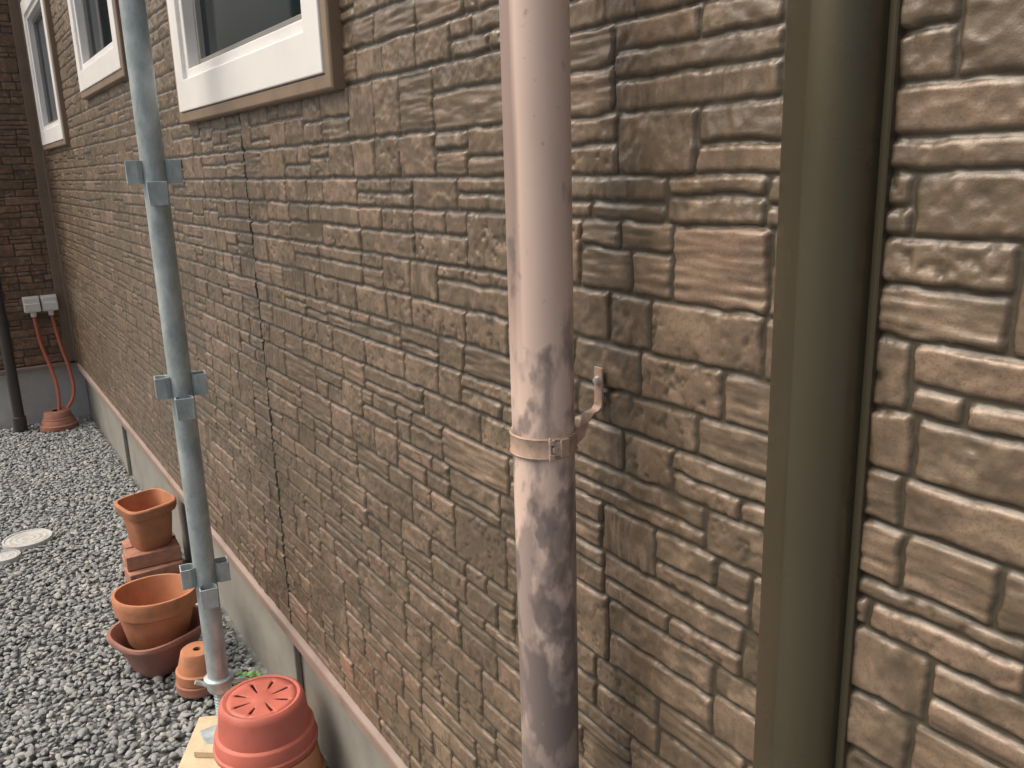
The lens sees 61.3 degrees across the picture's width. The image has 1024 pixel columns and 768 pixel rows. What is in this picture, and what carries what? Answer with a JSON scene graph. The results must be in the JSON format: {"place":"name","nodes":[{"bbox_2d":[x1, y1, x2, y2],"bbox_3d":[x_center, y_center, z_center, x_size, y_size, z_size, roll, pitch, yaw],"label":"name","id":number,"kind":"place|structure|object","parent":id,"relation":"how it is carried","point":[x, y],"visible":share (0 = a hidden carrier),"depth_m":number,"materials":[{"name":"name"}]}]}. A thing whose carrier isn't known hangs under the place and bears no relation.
{"place":"outdoors","nodes":[
{"label":"outdoors","id":0,"kind":"place"},
{"bbox_2d":[0,361,70,375],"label":"base flashing return","id":1,"kind":"object","parent":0,"point":[38,368],"visible":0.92,"depth_m":5.84,"materials":[{"name":"brown metal"}]},
{"bbox_2d":[0,415,332,767],"bbox_3d":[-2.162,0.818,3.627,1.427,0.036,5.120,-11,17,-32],"label":"gravel","id":2,"kind":"structure","parent":0,"point":[57,470],"depth_m":3.25,"materials":[{"name":"grey gravel"}]},
{"bbox_2d":[0,550,21,567],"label":"drain inspection lid","id":3,"kind":"object","parent":2,"relation":"on","point":[9,556],"visible":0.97,"depth_m":3.79,"materials":[{"name":"grey plastic"}]},
{"bbox_2d":[0,277,27,432],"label":"dark downpipe","id":4,"kind":"object","parent":2,"relation":"on","point":[19,420],"visible":0.98,"depth_m":5.62,"materials":[{"name":"black metal"}]},
{"bbox_2d":[2,528,53,553],"bbox_3d":[-2.231,0.726,3.984,0.208,0.040,0.208,-11,17,-32],"label":"drain inspection lid","id":5,"kind":"object","parent":2,"relation":"on","point":[28,539],"visible":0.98,"depth_m":3.97,"materials":[{"name":"grey plastic"}]},
{"bbox_2d":[0,362,90,428],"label":"foundation return","id":6,"kind":"object","parent":2,"relation":"on","point":[38,393],"visible":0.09,"depth_m":5.95,"materials":[{"name":"grey concrete"}]},
{"bbox_2d":[39,407,78,431],"bbox_3d":[-3.037,0.232,5.782,0.232,0.120,0.232,-11,17,-32],"label":"conduit pot cover","id":7,"kind":"object","parent":2,"relation":"on","point":[55,420],"visible":1,"depth_m":5.71,"materials":[{"name":"ceramic"}]},
{"bbox_2d":[32,317,60,410],"bbox_3d":[-3.097,-0.141,5.780,0.184,0.680,0.056,10,19,39],"label":"conduit","id":8,"kind":"object","parent":7,"relation":"on","point":[46,357],"visible":0.94,"depth_m":5.79,"materials":[{"name":"orange plastic"}]},
{"bbox_2d":[50,315,75,407],"bbox_3d":[-3.018,-0.151,5.817,0.094,0.683,0.180,-8,15,-22],"label":"conduit","id":9,"kind":"object","parent":7,"relation":"on","point":[65,360],"visible":0.97,"depth_m":5.84,"materials":[{"name":"orange plastic"}]},
{"bbox_2d":[122,532,183,581],"bbox_3d":[-1.511,0.730,3.621,0.224,0.122,0.250,-11,17,-32],"label":"brick stack","id":10,"kind":"object","parent":2,"relation":"on","point":[164,559],"visible":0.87,"depth_m":3.54,"materials":[{"name":"brick"}]},
{"bbox_2d":[114,488,176,551],"bbox_3d":[-1.510,0.572,3.585,0.208,0.206,0.208,11,19,41],"label":"square flower pot","id":11,"kind":"object","parent":10,"relation":"on","point":[146,515],"visible":1,"depth_m":3.55,"materials":[{"name":"orange ceramic"}]},
{"bbox_2d":[106,604,200,677],"bbox_3d":[-1.195,0.882,2.943,0.279,0.151,0.309,9,18,36],"label":"bowl planter","id":12,"kind":"object","parent":2,"relation":"on","point":[162,660],"visible":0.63,"depth_m":2.86,"materials":[{"name":"brown ceramic"}]},
{"bbox_2d":[111,573,196,649],"bbox_3d":[-1.206,0.778,2.938,0.268,0.189,0.268,-11,17,-32],"label":"flower pot","id":13,"kind":"object","parent":12,"relation":"in","point":[152,611],"visible":0.9,"depth_m":2.87,"materials":[{"name":"orange ceramic"}]},
{"bbox_2d":[175,681,209,697],"bbox_3d":[-1.016,0.951,2.804,0.146,0.066,0.146,-11,17,-32],"label":"flower pot","id":14,"kind":"object","parent":2,"relation":"on","point":[185,692],"visible":0.27,"depth_m":2.74,"materials":[{"name":"ceramic"}]},
{"bbox_2d":[175,641,206,687],"bbox_3d":[-1.014,0.900,2.791,0.142,0.104,0.142,-11,17,-32],"label":"flower pot","id":15,"kind":"object","parent":14,"relation":"on","point":[190,669],"visible":0.73,"depth_m":2.74,"materials":[{"name":"orange ceramic"}]},
{"bbox_2d":[178,716,219,767],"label":"wooden plank","id":16,"kind":"object","parent":2,"relation":"on","point":[189,760],"visible":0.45,"depth_m":2.44,"materials":[{"name":"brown wood"}]},
{"bbox_2d":[119,0,249,743],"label":"scaffold pole","id":17,"kind":"object","parent":16,"relation":"on","point":[154,172],"visible":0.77,"depth_m":2.20,"materials":[{"name":"metal"}]},
{"bbox_2d":[194,744,213,757],"bbox_3d":[-0.857,1.030,2.426,0.060,0.018,0.036,0,14,5],"label":"wood offcut","id":18,"kind":"object","parent":16,"relation":"on","point":[204,750],"visible":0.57,"depth_m":2.41,"materials":[{"name":"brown wood"}]},
{"bbox_2d":[290,740,325,767],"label":"flower pot","id":19,"kind":"object","parent":16,"relation":"on","point":[314,758],"visible":0.2,"depth_m":2.29,"materials":[{"name":"orange ceramic"}]},
{"bbox_2d":[213,675,317,767],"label":"red flower pot","id":20,"kind":"object","parent":19,"relation":"on","point":[266,721],"visible":1,"depth_m":2.24,"materials":[{"name":"ceramic"}]},
{"bbox_2d":[85,378,389,767],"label":"foundation","id":21,"kind":"object","parent":2,"relation":"on","point":[343,741],"visible":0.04,"depth_m":2.86,"materials":[{"name":"grey concrete"}]},
{"bbox_2d":[118,421,131,475],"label":"foundation pier","id":22,"kind":"structure","parent":21,"relation":"attached to","point":[124,442],"depth_m":4.85,"materials":[{"name":"grey concrete"}]},
{"bbox_2d":[176,495,191,562],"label":"foundation pier","id":23,"kind":"structure","parent":21,"relation":"attached to","point":[184,530],"depth_m":3.69,"materials":[{"name":"grey concrete"}]},
{"bbox_2d":[163,11,222,510],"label":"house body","id":24,"kind":"structure","parent":21,"relation":"on","point":[192,257],"depth_m":2.92,"materials":[{"name":"brown stone"}]},
{"bbox_2d":[75,361,408,767],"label":"base flashing","id":25,"kind":"object","parent":21,"relation":"on","point":[390,756],"visible":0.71,"depth_m":2.40,"materials":[{"name":"brown metal"}]},
{"bbox_2d":[0,0,64,369],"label":"siding return wall","id":26,"kind":"structure","parent":25,"relation":"on","point":[25,268],"depth_m":5.65,"materials":[{"name":"brown stone"}]},
{"bbox_2d":[22,296,40,316],"bbox_3d":[-3.185,-0.513,5.734,0.098,0.130,0.092,-11,17,-32],"label":"electrical box","id":27,"kind":"object","parent":26,"relation":"attached to","point":[31,306],"visible":1,"depth_m":5.70,"materials":[{"name":"beige plastic"}]},
{"bbox_2d":[8,0,74,360],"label":"corner trim","id":28,"kind":"structure","parent":26,"relation":"attached to","point":[37,155],"depth_m":5.63,"materials":[{"name":"brown metal"}]},
{"bbox_2d":[40,294,58,314],"bbox_3d":[-3.097,-0.529,5.789,0.098,0.130,0.092,-11,17,-32],"label":"electrical box","id":29,"kind":"object","parent":26,"relation":"attached to","point":[49,303],"visible":1,"depth_m":5.76,"materials":[{"name":"beige plastic"}]},
{"bbox_2d":[18,0,76,360],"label":"corner trim side","id":30,"kind":"structure","parent":25,"relation":"on","point":[57,244],"depth_m":5.66,"materials":[{"name":"brown metal"}]},
{"bbox_2d":[45,0,228,546],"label":"siding","id":31,"kind":"object","parent":25,"relation":"on","point":[100,214],"visible":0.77,"depth_m":3.79,"materials":[{"name":"brown stone"}]},
{"bbox_2d":[20,0,70,150],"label":"window end","id":32,"kind":"structure","parent":31,"relation":"attached to","point":[37,18],"depth_m":5.00,"materials":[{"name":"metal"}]},
{"bbox_2d":[67,0,121,91],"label":"window","id":33,"kind":"structure","parent":31,"relation":"attached to","point":[102,64],"depth_m":3.56,"materials":[{"name":"white plastic"}]},
{"bbox_2d":[81,0,108,58],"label":"sash","id":34,"kind":"object","parent":33,"relation":"attached to","point":[87,28],"visible":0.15,"depth_m":3.67,"materials":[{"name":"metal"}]},
{"bbox_2d":[86,0,111,55],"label":"glass","id":35,"kind":"object","parent":34,"relation":"attached to","point":[99,24],"depth_m":3.48,"materials":[{"name":"black"}]},
{"bbox_2d":[81,0,128,99],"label":"casing","id":36,"kind":"object","parent":31,"relation":"attached to","point":[118,77],"visible":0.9,"depth_m":3.03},
{"bbox_2d":[162,0,1023,767],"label":"siding","id":37,"kind":"object","parent":25,"relation":"on","point":[350,256],"visible":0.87,"depth_m":1.02,"materials":[{"name":"brown stone"}]},
{"bbox_2d":[167,0,324,112],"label":"window","id":38,"kind":"structure","parent":37,"relation":"attached to","point":[290,53],"depth_m":1.90,"materials":[{"name":"white plastic"}]},
{"bbox_2d":[192,0,301,63],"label":"sash","id":39,"kind":"object","parent":38,"relation":"attached to","point":[202,57],"visible":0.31,"depth_m":2.24,"materials":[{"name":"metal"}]},
{"bbox_2d":[200,0,300,56],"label":"glass","id":40,"kind":"object","parent":39,"relation":"attached to","point":[226,23],"depth_m":2.04,"materials":[{"name":"black"}]},
{"bbox_2d":[166,0,346,123],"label":"casing","id":41,"kind":"object","parent":38,"relation":"attached to","point":[331,79],"visible":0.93,"depth_m":1.62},
{"bbox_2d":[509,366,603,462],"bbox_3d":[0.047,0.031,1.018,0.119,0.088,0.081,-22,25,-54],"label":"downpipe bracket","id":42,"kind":"object","parent":37,"relation":"attached to","point":[549,449],"visible":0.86,"depth_m":0.98,"materials":[{"name":"beige metal"}]},
{"bbox_2d":[753,0,904,767],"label":"vertical cover trim","id":43,"kind":"structure","parent":25,"relation":"on","point":[842,82],"depth_m":0.74,"materials":[{"name":"metal"}]},
{"bbox_2d":[282,630,303,688],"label":"foundation pier","id":44,"kind":"structure","parent":21,"relation":"attached to","point":[293,661],"depth_m":2.55,"materials":[{"name":"grey concrete"}]},
{"bbox_2d":[234,668,260,684],"bbox_3d":[-0.829,0.939,2.735,0.106,0.082,0.125,-11,17,-32],"label":"weed plant","id":45,"kind":"object","parent":2,"relation":"on","point":[247,674],"visible":0.33,"depth_m":2.74,"materials":[{"name":"green plant"}]},
{"bbox_2d":[499,0,578,767],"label":"downpipe","id":46,"kind":"object","parent":2,"relation":"on","point":[535,70],"visible":1,"depth_m":0.95,"materials":[{"name":"metal"}]}
]}

